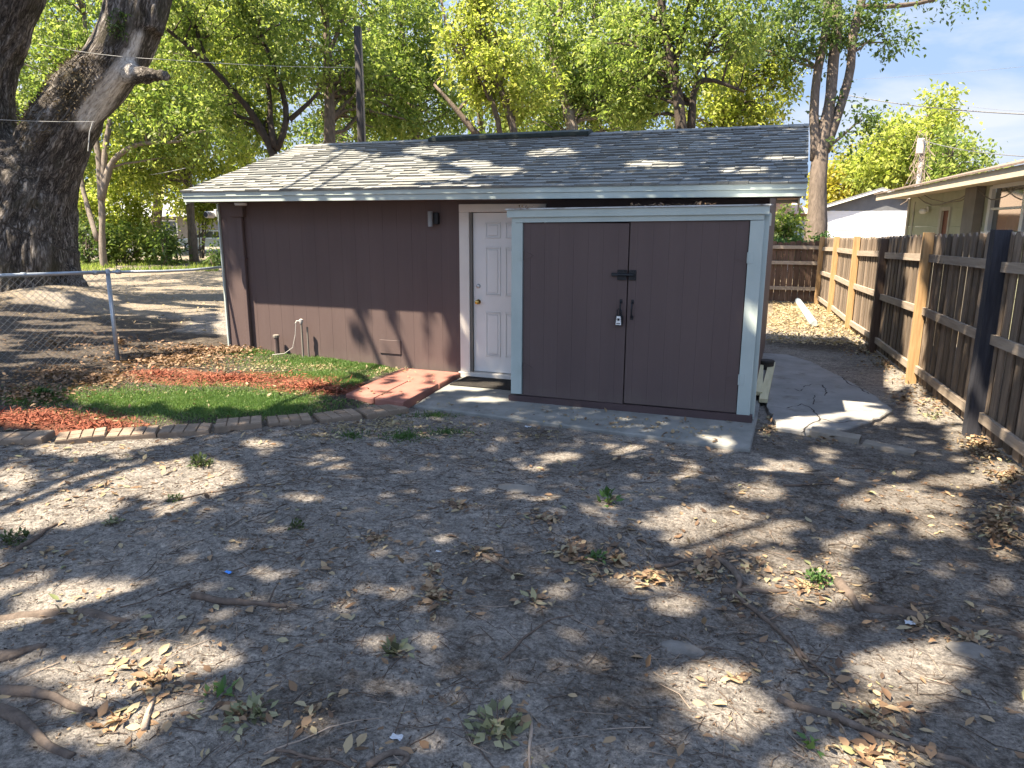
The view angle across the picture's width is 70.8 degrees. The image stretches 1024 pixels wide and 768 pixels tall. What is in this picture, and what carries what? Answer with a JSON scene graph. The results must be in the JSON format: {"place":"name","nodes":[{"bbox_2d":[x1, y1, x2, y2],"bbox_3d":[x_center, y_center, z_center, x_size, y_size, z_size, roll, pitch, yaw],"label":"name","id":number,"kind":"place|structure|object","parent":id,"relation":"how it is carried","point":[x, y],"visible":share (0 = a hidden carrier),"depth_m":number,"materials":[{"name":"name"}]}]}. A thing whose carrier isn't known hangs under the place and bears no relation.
{"place":"outdoors","nodes":[
{"label":"outdoors","id":0,"kind":"place"},
{"bbox_2d":[80,259,218,271],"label":"tall grass","id":1,"kind":"structure","parent":0,"point":[89,266],"depth_m":30.55,"materials":[{"name":"green plant"}]},
{"bbox_2d":[83,196,218,245],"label":"house","id":2,"kind":"structure","parent":0,"point":[184,229],"depth_m":61.81,"materials":[{"name":"beige paint"}]},
{"bbox_2d":[177,230,219,250],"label":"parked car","id":3,"kind":"object","parent":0,"point":[208,238],"visible":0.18,"depth_m":49.22,"materials":[{"name":"white paint"}]},
{"bbox_2d":[0,242,1023,767],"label":"ground","id":4,"kind":"structure","parent":0,"point":[928,442],"depth_m":3.86,"materials":[{"name":"soil"}]},
{"bbox_2d":[0,527,29,548],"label":"leaf clump","id":5,"kind":"object","parent":4,"relation":"on","point":[9,539],"visible":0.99,"depth_m":4.29,"materials":[{"name":"green plant"}]},
{"bbox_2d":[0,643,46,662],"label":"surface root","id":6,"kind":"object","parent":4,"relation":"on","point":[8,654],"visible":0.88,"depth_m":3.16,"materials":[{"name":"brown plant"}]},
{"bbox_2d":[0,430,55,444],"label":"edging paver","id":7,"kind":"object","parent":4,"relation":"on","point":[31,437],"visible":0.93,"depth_m":6.21,"materials":[{"name":"concrete"}]},
{"bbox_2d":[0,703,75,758],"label":"surface root","id":8,"kind":"object","parent":4,"relation":"on","point":[22,720],"visible":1,"depth_m":2.66,"materials":[{"name":"brown plant"}]},
{"bbox_2d":[0,684,97,716],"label":"surface root","id":9,"kind":"object","parent":4,"relation":"on","point":[11,690],"visible":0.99,"depth_m":2.86,"materials":[{"name":"brown plant"}]},
{"bbox_2d":[0,608,131,621],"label":"surface root","id":10,"kind":"object","parent":4,"relation":"on","point":[90,612],"visible":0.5,"depth_m":3.48,"materials":[{"name":"brown plant"}]},
{"bbox_2d":[16,0,121,203],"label":"backdrop tree","id":11,"kind":"object","parent":4,"relation":"on","point":[29,86],"visible":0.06,"depth_m":41.96,"materials":[{"name":"green plant"}]},
{"bbox_2d":[55,427,107,443],"bbox_3d":[-3.809,0.493,6.382,0.382,0.124,0.270,-6,14,-25],"label":"edging paver","id":12,"kind":"object","parent":4,"relation":"on","point":[85,436],"visible":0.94,"depth_m":6.31,"materials":[{"name":"concrete"}]},
{"bbox_2d":[0,0,172,292],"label":"oak tree","id":13,"kind":"object","parent":4,"relation":"on","point":[43,165],"visible":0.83,"depth_m":15.84,"materials":[{"name":"brown plant"}]},
{"bbox_2d":[16,0,164,252],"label":"backdrop tree","id":14,"kind":"object","parent":4,"relation":"on","point":[88,164],"visible":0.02,"depth_m":44.87,"materials":[{"name":"green plant"}]},
{"bbox_2d":[78,169,113,236],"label":"shrub","id":15,"kind":"object","parent":4,"relation":"on","point":[94,210],"visible":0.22,"depth_m":35.02,"materials":[{"name":"yellow plant"}]},
{"bbox_2d":[78,201,133,264],"bbox_3d":[-19.493,-6.619,32.980,3.420,3.420,3.057,5,13,20],"label":"shrub","id":16,"kind":"object","parent":4,"relation":"on","point":[87,251],"visible":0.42,"depth_m":32.93,"materials":[{"name":"green plant"}]},
{"bbox_2d":[0,266,220,371],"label":"chain link fence","id":17,"kind":"object","parent":4,"relation":"on","point":[107,272],"visible":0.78,"depth_m":9.09,"materials":[{"name":"metal"}]},
{"bbox_2d":[0,267,224,331],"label":"leaf litter","id":18,"kind":"object","parent":4,"relation":"on","point":[152,297],"visible":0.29,"depth_m":16.76,"materials":[{"name":"plant"}]},
{"bbox_2d":[85,176,164,244],"bbox_3d":[-19.438,-8.495,36.113,3.491,4.472,3.235,1,12,2],"label":"shrub","id":19,"kind":"object","parent":4,"relation":"on","point":[136,209],"visible":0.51,"depth_m":35.70,"materials":[{"name":"green plant"}]},
{"bbox_2d":[16,0,247,267],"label":"background tree","id":20,"kind":"object","parent":4,"relation":"on","point":[176,118],"visible":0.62,"depth_m":30.70,"materials":[{"name":"green plant"}]},
{"bbox_2d":[105,425,159,440],"bbox_3d":[-3.422,0.478,6.513,0.398,0.118,0.270,-4,13,-19],"label":"edging paver","id":21,"kind":"object","parent":4,"relation":"on","point":[132,433],"visible":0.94,"depth_m":6.44,"materials":[{"name":"concrete"}]},
{"bbox_2d":[84,213,182,264],"bbox_3d":[-18.006,-6.486,33.927,4.443,3.060,3.736,5,13,20],"label":"shrub","id":22,"kind":"object","parent":4,"relation":"on","point":[124,258],"visible":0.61,"depth_m":33.84,"materials":[{"name":"green plant"}]},
{"bbox_2d":[0,327,287,410],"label":"leaf litter","id":23,"kind":"object","parent":4,"relation":"on","point":[164,357],"visible":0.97,"depth_m":9.05,"materials":[{"name":"plant"}]},
{"bbox_2d":[140,692,154,730],"bbox_3d":[-1.396,1.253,2.767,0.027,0.031,0.233,-4,13,-18],"label":"fallen stick","id":24,"kind":"object","parent":4,"relation":"on","point":[145,721],"visible":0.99,"depth_m":2.72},
{"bbox_2d":[76,2,241,234],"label":"backdrop tree","id":25,"kind":"object","parent":4,"relation":"on","point":[159,212],"visible":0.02,"depth_m":43.38,"materials":[{"name":"green plant"}]},
{"bbox_2d":[136,211,193,265],"bbox_3d":[-15.911,-6.410,33.003,3.029,3.021,2.194,11,16,41],"label":"shrub","id":26,"kind":"object","parent":4,"relation":"on","point":[167,243],"visible":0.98,"depth_m":32.82,"materials":[{"name":"green plant"}]},
{"bbox_2d":[157,423,212,437],"bbox_3d":[-3.001,0.457,6.632,0.428,0.123,0.270,-3,13,-14],"label":"edging paver","id":27,"kind":"object","parent":4,"relation":"on","point":[173,430],"visible":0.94,"depth_m":6.55,"materials":[{"name":"concrete"}]},
{"bbox_2d":[0,364,373,426],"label":"artificial turf","id":28,"kind":"structure","parent":4,"relation":"on","point":[182,402],"depth_m":7.52,"materials":[{"name":"plastic"}]},
{"bbox_2d":[84,0,293,261],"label":"background tree","id":29,"kind":"object","parent":4,"relation":"on","point":[123,174],"visible":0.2,"depth_m":34.61,"materials":[{"name":"green plant"}]},
{"bbox_2d":[0,343,382,431],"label":"red mulch","id":30,"kind":"object","parent":4,"relation":"on","point":[47,417],"visible":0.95,"depth_m":7.84,"materials":[{"name":"wood"}]},
{"bbox_2d":[158,177,228,257],"bbox_3d":[-16.357,-8.893,38.056,3.880,4.400,3.614,5,13,20],"label":"tree","id":31,"kind":"object","parent":4,"relation":"on","point":[200,208],"visible":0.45,"depth_m":37.73,"materials":[{"name":"green plant"}]},
{"bbox_2d":[185,451,213,468],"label":"leaf clump","id":32,"kind":"object","parent":4,"relation":"on","point":[197,459],"visible":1,"depth_m":5.52,"materials":[{"name":"green plant"}]},
{"bbox_2d":[200,229,221,267],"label":"shrub","id":33,"kind":"object","parent":4,"relation":"on","point":[215,257],"visible":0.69,"depth_m":30.77,"materials":[{"name":"green plant"}]},
{"bbox_2d":[199,675,240,703],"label":"leaf clump","id":34,"kind":"object","parent":4,"relation":"on","point":[221,684],"visible":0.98,"depth_m":2.86,"materials":[{"name":"green plant"}]},
{"bbox_2d":[214,415,261,433],"bbox_3d":[-2.557,0.399,6.750,0.408,0.123,0.270,-4,13,-17],"label":"edging paver","id":35,"kind":"object","parent":4,"relation":"on","point":[223,425],"visible":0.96,"depth_m":6.66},
{"bbox_2d":[190,580,286,607],"bbox_3d":[-1.343,1.049,3.598,0.497,0.048,0.200,1,12,1],"label":"fallen stick","id":36,"kind":"object","parent":4,"relation":"on","point":[216,600],"visible":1,"depth_m":3.52,"materials":[{"name":"wood"}]},
{"bbox_2d":[217,691,278,734],"bbox_3d":[-0.999,1.246,2.725,0.208,0.089,0.238,5,13,20],"label":"leaf clump","id":37,"kind":"object","parent":4,"relation":"on","point":[254,701],"visible":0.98,"depth_m":2.74,"materials":[{"name":"green plant"}]},
{"bbox_2d":[164,0,357,207],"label":"backdrop tree","id":38,"kind":"object","parent":4,"relation":"on","point":[243,132],"visible":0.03,"depth_m":45.86,"materials":[{"name":"green plant"}]},
{"bbox_2d":[135,347,397,389],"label":"artificial turf","id":39,"kind":"structure","parent":4,"relation":"on","point":[297,360],"depth_m":9.20,"materials":[{"name":"plastic"}]},
{"bbox_2d":[153,0,400,159],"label":"background tree","id":40,"kind":"object","parent":4,"relation":"on","point":[255,29],"visible":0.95,"depth_m":20.84,"materials":[{"name":"green plant"}]},
{"bbox_2d":[266,413,312,427],"bbox_3d":[-2.132,0.379,6.900,0.398,0.116,0.270,-5,13,-22],"label":"edging paver","id":41,"kind":"object","parent":4,"relation":"on","point":[294,419],"visible":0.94,"depth_m":6.83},
{"bbox_2d":[272,319,309,357],"bbox_3d":[-2.969,-0.590,9.626,0.487,0.560,0.051,-2,13,-9],"label":"water standpipe","id":42,"kind":"object","parent":4,"relation":"on","point":[300,321],"visible":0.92,"depth_m":9.63,"materials":[{"name":"beige paint"}]},
{"bbox_2d":[275,748,350,767],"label":"fallen stick","id":43,"kind":"object","parent":4,"relation":"on","point":[293,752],"visible":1,"depth_m":2.52,"materials":[{"name":"wood"}]},
{"bbox_2d":[312,408,361,422],"bbox_3d":[-1.722,0.349,7.103,0.406,0.120,0.280,-8,15,-32],"label":"edging paver","id":44,"kind":"object","parent":4,"relation":"on","point":[351,414],"visible":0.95,"depth_m":7.04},
{"bbox_2d":[249,0,436,143],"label":"background tree","id":45,"kind":"object","parent":4,"relation":"on","point":[334,89],"visible":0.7,"depth_m":24.50,"materials":[{"name":"green plant"}]},
{"bbox_2d":[354,26,365,141],"bbox_3d":[-4.177,-6.058,20.133,0.252,7.250,0.245,5,13,20],"label":"utility pole","id":46,"kind":"object","parent":4,"relation":"on","point":[360,98],"visible":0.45,"depth_m":19.59,"materials":[{"name":"brown wood"}]},
{"bbox_2d":[279,0,452,152],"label":"backdrop tree","id":47,"kind":"object","parent":4,"relation":"on","point":[341,138],"visible":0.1,"depth_m":45.90,"materials":[{"name":"green plant"}]},
{"bbox_2d":[15,356,731,442],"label":"leaf litter","id":48,"kind":"object","parent":4,"relation":"on","point":[392,422],"visible":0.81,"depth_m":6.93,"materials":[{"name":"plant"}]},
{"bbox_2d":[346,378,407,403],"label":"paving slab","id":49,"kind":"structure","parent":4,"relation":"on","point":[379,386],"depth_m":8.00,"materials":[{"name":"red paint"}]},
{"bbox_2d":[356,404,408,419],"bbox_3d":[-1.322,0.306,7.357,0.463,0.117,0.280,-8,15,-35],"label":"edging paver","id":50,"kind":"object","parent":4,"relation":"on","point":[373,412],"visible":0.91,"depth_m":7.28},
{"bbox_2d":[365,749,409,767],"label":"surface root","id":51,"kind":"object","parent":4,"relation":"on","point":[374,761],"visible":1,"depth_m":2.50,"materials":[{"name":"brown plant"}]},
{"bbox_2d":[381,635,414,658],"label":"leaf clump","id":52,"kind":"object","parent":4,"relation":"on","point":[396,647],"visible":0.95,"depth_m":3.15,"materials":[{"name":"green plant"}]},
{"bbox_2d":[375,381,438,407],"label":"paving slab","id":53,"kind":"structure","parent":4,"relation":"on","point":[413,392],"depth_m":7.80,"materials":[{"name":"red paint"}]},
{"bbox_2d":[333,0,483,139],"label":"background tree","id":54,"kind":"object","parent":4,"relation":"on","point":[412,49],"visible":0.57,"depth_m":28.01,"materials":[{"name":"green plant"}]},
{"bbox_2d":[330,409,487,444],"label":"sparse grass","id":55,"kind":"structure","parent":4,"relation":"on","point":[410,435],"depth_m":6.56,"materials":[{"name":"green plant"}]},
{"bbox_2d":[382,368,460,388],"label":"paving slab","id":56,"kind":"structure","parent":4,"relation":"on","point":[442,378],"depth_m":8.76,"materials":[{"name":"red paint"}]},
{"bbox_2d":[402,0,564,139],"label":"backdrop tree","id":57,"kind":"object","parent":4,"relation":"on","point":[481,128],"visible":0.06,"depth_m":46.80,"materials":[{"name":"green plant"}]},
{"bbox_2d":[180,123,808,398],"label":"shed building","id":58,"kind":"structure","parent":4,"relation":"on","point":[395,253],"depth_m":9.02,"materials":[{"name":"paint"}]},
{"bbox_2d":[473,213,524,373],"bbox_3d":[-0.114,-1.072,8.664,0.770,1.923,0.110,5,13,20],"label":"door","id":59,"kind":"structure","parent":58,"relation":"in","point":[492,232],"depth_m":8.71,"materials":[{"name":"white paint"}]},
{"bbox_2d":[420,0,570,133],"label":"background tree","id":60,"kind":"object","parent":4,"relation":"on","point":[488,82],"visible":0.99,"depth_m":16.82,"materials":[{"name":"green plant"}]},
{"bbox_2d":[463,695,531,749],"bbox_3d":[-0.056,1.261,2.700,0.252,0.130,0.296,5,13,20],"label":"leaf clump","id":61,"kind":"object","parent":4,"relation":"on","point":[512,722],"visible":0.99,"depth_m":2.67,"materials":[{"name":"green plant"}]},
{"bbox_2d":[0,367,1023,767],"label":"leaf litter","id":62,"kind":"object","parent":4,"relation":"on","point":[656,577],"visible":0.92,"depth_m":3.47,"materials":[{"name":"plant"}]},
{"bbox_2d":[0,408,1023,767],"bbox_3d":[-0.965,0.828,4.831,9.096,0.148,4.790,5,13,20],"label":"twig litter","id":63,"kind":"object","parent":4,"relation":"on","point":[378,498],"visible":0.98,"depth_m":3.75,"materials":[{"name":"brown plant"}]},
{"bbox_2d":[0,416,1023,767],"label":"fine debris","id":64,"kind":"object","parent":4,"relation":"on","point":[476,584],"visible":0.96,"depth_m":3.98,"materials":[{"name":"brown plant"}]},
{"bbox_2d":[497,484,536,492],"bbox_3d":[0.028,0.758,5.177,0.298,0.047,0.181,5,13,20],"label":"flat stone","id":65,"kind":"object","parent":4,"relation":"on","point":[519,488],"visible":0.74,"depth_m":5.15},
{"bbox_2d":[501,615,573,659],"bbox_3d":[0.109,1.149,3.318,0.060,0.035,0.531,10,16,39],"label":"fallen stick","id":66,"kind":"object","parent":4,"relation":"on","point":[503,657],"visible":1,"depth_m":3.29,"materials":[{"name":"wood"}]},
{"bbox_2d":[414,377,759,452],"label":"concrete path","id":67,"kind":"structure","parent":4,"relation":"on","point":[487,400],"depth_m":7.06,"materials":[{"name":"concrete"}]},
{"bbox_2d":[450,376,510,389],"bbox_3d":[-0.211,-0.006,8.573,0.940,0.015,0.500,5,13,20],"label":"door mat","id":68,"kind":"object","parent":67,"relation":"on","point":[484,382],"depth_m":8.54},
{"bbox_2d":[495,0,687,131],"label":"background tree","id":69,"kind":"object","parent":4,"relation":"on","point":[562,46],"visible":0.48,"depth_m":23.54,"materials":[{"name":"green plant"}]},
{"bbox_2d":[527,0,686,131],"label":"backdrop tree","id":70,"kind":"object","parent":4,"relation":"on","point":[597,59],"visible":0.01,"depth_m":44.10,"materials":[{"name":"green plant"}]},
{"bbox_2d":[597,485,624,506],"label":"seedling","id":71,"kind":"object","parent":4,"relation":"on","point":[607,493],"visible":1,"depth_m":4.87,"materials":[{"name":"green plant"}]},
{"bbox_2d":[505,204,773,422],"bbox_3d":[1.304,-0.804,7.577,2.550,2.128,1.040,5,13,20],"label":"storage cabinet","id":72,"kind":"object","parent":4,"relation":"on","point":[687,291],"visible":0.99,"depth_m":7.11,"materials":[{"name":"paint"}]},
{"bbox_2d":[654,556,707,568],"bbox_3d":[0.953,1.010,4.155,0.378,0.044,0.103,-6,14,-26],"label":"fallen stick","id":73,"kind":"object","parent":4,"relation":"on","point":[671,564],"visible":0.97,"depth_m":4.12,"materials":[{"name":"wood"}]},
{"bbox_2d":[661,640,704,656],"bbox_3d":[0.785,1.227,3.323,0.206,0.047,0.106,5,13,20],"label":"flat stone","id":74,"kind":"object","parent":4,"relation":"on","point":[681,647],"visible":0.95,"depth_m":3.31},
{"bbox_2d":[572,0,794,130],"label":"background tree","id":75,"kind":"object","parent":4,"relation":"on","point":[667,35],"visible":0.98,"depth_m":16.05,"materials":[{"name":"green plant"}]},
{"bbox_2d":[712,555,741,600],"bbox_3d":[1.206,1.065,3.970,0.125,0.058,0.466,1,12,5],"label":"surface root","id":76,"kind":"object","parent":4,"relation":"on","point":[731,568],"visible":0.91,"depth_m":4.03,"materials":[{"name":"brown plant"}]},
{"bbox_2d":[653,9,812,128],"bbox_3d":[7.725,-8.322,25.489,5.033,9.461,4.718,5,13,20],"label":"background tree","id":77,"kind":"object","parent":4,"relation":"on","point":[746,106],"visible":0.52,"depth_m":24.16,"materials":[{"name":"green plant"}]},
{"bbox_2d":[721,588,786,594],"bbox_3d":[1.292,1.103,3.845,0.352,0.042,0.042,-1,12,-5],"label":"tree root","id":78,"kind":"object","parent":4,"relation":"on","point":[726,591],"visible":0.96,"depth_m":3.84,"materials":[{"name":"brown plant"}]},
{"bbox_2d":[722,584,848,697],"bbox_3d":[1.307,1.192,3.415,0.292,0.062,0.991,-1,12,-4],"label":"fallen stick","id":79,"kind":"object","parent":4,"relation":"on","point":[768,621],"visible":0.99,"depth_m":3.44,"materials":[{"name":"wood"}]},
{"bbox_2d":[773,203,813,290],"bbox_3d":[7.387,-3.898,19.885,1.795,2.571,1.961,5,13,20],"label":"shrub","id":80,"kind":"object","parent":4,"relation":"on","point":[788,228],"visible":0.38,"depth_m":19.62,"materials":[{"name":"green plant"}]},
{"bbox_2d":[769,241,819,301],"bbox_3d":[5.714,-2.788,18.337,4.114,1.720,0.186,4,13,18],"label":"wooden fence","id":81,"kind":"object","parent":4,"relation":"on","point":[792,250],"visible":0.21,"depth_m":17.95,"materials":[{"name":"brown wood"}]},
{"bbox_2d":[773,231,833,292],"bbox_3d":[7.393,-2.934,17.938,2.079,1.748,3.772,2,13,7],"label":"fence vine","id":82,"kind":"object","parent":4,"relation":"on","point":[793,238],"visible":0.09,"depth_m":18.96,"materials":[{"name":"green plant"}]},
{"bbox_2d":[795,298,817,326],"bbox_3d":[6.451,-1.635,15.896,0.150,0.188,5.244,4,13,17],"label":"drain pipe","id":83,"kind":"object","parent":4,"relation":"on","point":[809,317],"visible":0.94,"depth_m":14.82,"materials":[{"name":"plastic"}]},
{"bbox_2d":[766,300,867,346],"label":"leaf litter","id":84,"kind":"object","parent":4,"relation":"on","point":[797,322],"visible":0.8,"depth_m":13.45,"materials":[{"name":"plant"}]},
{"bbox_2d":[803,565,832,588],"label":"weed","id":85,"kind":"object","parent":4,"relation":"on","point":[820,577],"visible":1,"depth_m":3.92,"materials":[{"name":"green plant"}]},
{"bbox_2d":[762,353,892,435],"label":"concrete patio","id":86,"kind":"structure","parent":4,"relation":"on","point":[854,406],"depth_m":7.78,"materials":[{"name":"concrete"}]},
{"bbox_2d":[759,362,774,402],"bbox_3d":[3.113,-0.052,8.751,0.085,0.040,2.336,5,13,21],"label":"pine board","id":87,"kind":"object","parent":86,"relation":"on","point":[764,395],"visible":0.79,"depth_m":8.39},
{"bbox_2d":[809,427,861,444],"bbox_3d":[2.934,0.490,6.545,0.418,0.122,0.130,9,15,34],"label":"edging stone","id":88,"kind":"object","parent":4,"relation":"on","point":[844,437],"visible":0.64,"depth_m":6.51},
{"bbox_2d":[833,577,860,611],"bbox_3d":[1.765,1.105,3.783,0.060,0.068,0.263,1,12,2],"label":"surface root","id":89,"kind":"object","parent":4,"relation":"on","point":[840,583],"visible":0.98,"depth_m":3.78,"materials":[{"name":"brown plant"}]},
{"bbox_2d":[712,0,989,285],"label":"tall tree","id":90,"kind":"object","parent":4,"relation":"on","point":[823,129],"visible":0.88,"depth_m":22.83,"materials":[{"name":"green plant"}]},
{"bbox_2d":[797,136,906,208],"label":"distant tree","id":91,"kind":"object","parent":4,"relation":"on","point":[833,193],"visible":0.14,"depth_m":51.13,"materials":[{"name":"green plant"}]},
{"bbox_2d":[827,187,909,237],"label":"white garage","id":92,"kind":"structure","parent":4,"relation":"on","point":[868,216],"depth_m":39.62,"materials":[{"name":"paint"}]},
{"bbox_2d":[832,221,894,237],"bbox_3d":[19.415,-7.937,39.979,3.050,2.200,0.039,5,13,20],"label":"garage door","id":93,"kind":"structure","parent":92,"relation":"in","point":[844,229],"depth_m":39.83,"materials":[{"name":"white"}]},
{"bbox_2d":[828,102,928,200],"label":"distant tree","id":94,"kind":"object","parent":4,"relation":"on","point":[879,171],"visible":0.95,"depth_m":44.92,"materials":[{"name":"green plant"}]},
{"bbox_2d":[777,694,979,767],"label":"surface root","id":95,"kind":"object","parent":4,"relation":"on","point":[842,719],"visible":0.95,"depth_m":2.72,"materials":[{"name":"brown plant"}]},
{"bbox_2d":[754,341,1023,573],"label":"leaf litter","id":96,"kind":"object","parent":4,"relation":"on","point":[978,446],"visible":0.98,"depth_m":5.93,"materials":[{"name":"plant"}]},
{"bbox_2d":[862,440,917,455],"bbox_3d":[3.267,0.576,6.238,0.411,0.088,0.130,12,17,43],"label":"edging stone","id":97,"kind":"object","parent":4,"relation":"on","point":[889,447],"visible":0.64,"depth_m":6.21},
{"bbox_2d":[814,230,1023,466],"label":"wooden fence","id":98,"kind":"object","parent":4,"relation":"on","point":[874,292],"visible":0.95,"depth_m":7.70,"materials":[{"name":"brown wood"}]},
{"bbox_2d":[902,131,936,226],"bbox_3d":[19.175,-8.624,34.127,1.207,6.453,0.987,2,13,8],"label":"pale utility pole","id":99,"kind":"object","parent":4,"relation":"on","point":[921,146],"visible":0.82,"depth_m":33.60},
{"bbox_2d":[857,78,982,190],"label":"distant tree","id":100,"kind":"object","parent":4,"relation":"on","point":[938,118],"visible":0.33,"depth_m":46.59,"materials":[{"name":"green plant"}]},
{"bbox_2d":[863,603,1023,638],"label":"surface root","id":101,"kind":"object","parent":4,"relation":"on","point":[871,608],"visible":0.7,"depth_m":3.56,"materials":[{"name":"brown plant"}]},
{"bbox_2d":[874,159,1023,334],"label":"neighbour house","id":102,"kind":"structure","parent":4,"relation":"on","point":[972,204],"depth_m":13.92,"materials":[{"name":"beige paint"}]},
{"bbox_2d":[980,180,1023,234],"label":"window","id":103,"kind":"structure","parent":102,"relation":"in","point":[1008,214],"depth_m":12.80,"materials":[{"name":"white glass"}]},
{"bbox_2d":[905,121,1015,190],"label":"distant tree","id":104,"kind":"object","parent":4,"relation":"on","point":[948,160],"visible":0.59,"depth_m":42.95,"materials":[{"name":"green plant"}]},
{"bbox_2d":[945,641,992,657],"bbox_3d":[2.068,1.211,3.244,0.196,0.064,0.133,5,13,20],"label":"flat stone","id":105,"kind":"object","parent":4,"relation":"on","point":[967,649],"visible":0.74,"depth_m":3.23,"materials":[{"name":"stone"}]},
{"bbox_2d":[17,0,1023,225],"label":"sky","id":106,"kind":"structure","parent":0,"point":[995,41],"materials":[{"name":"blue"}]},
{"bbox_2d":[775,203,807,269],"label":"peach house","id":107,"kind":"structure","parent":0,"point":[804,209],"depth_m":29.82,"materials":[{"name":"tile"}]},
{"bbox_2d":[849,95,1023,114],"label":"overhead cable","id":108,"kind":"object","parent":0,"point":[945,108],"visible":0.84,"depth_m":24.65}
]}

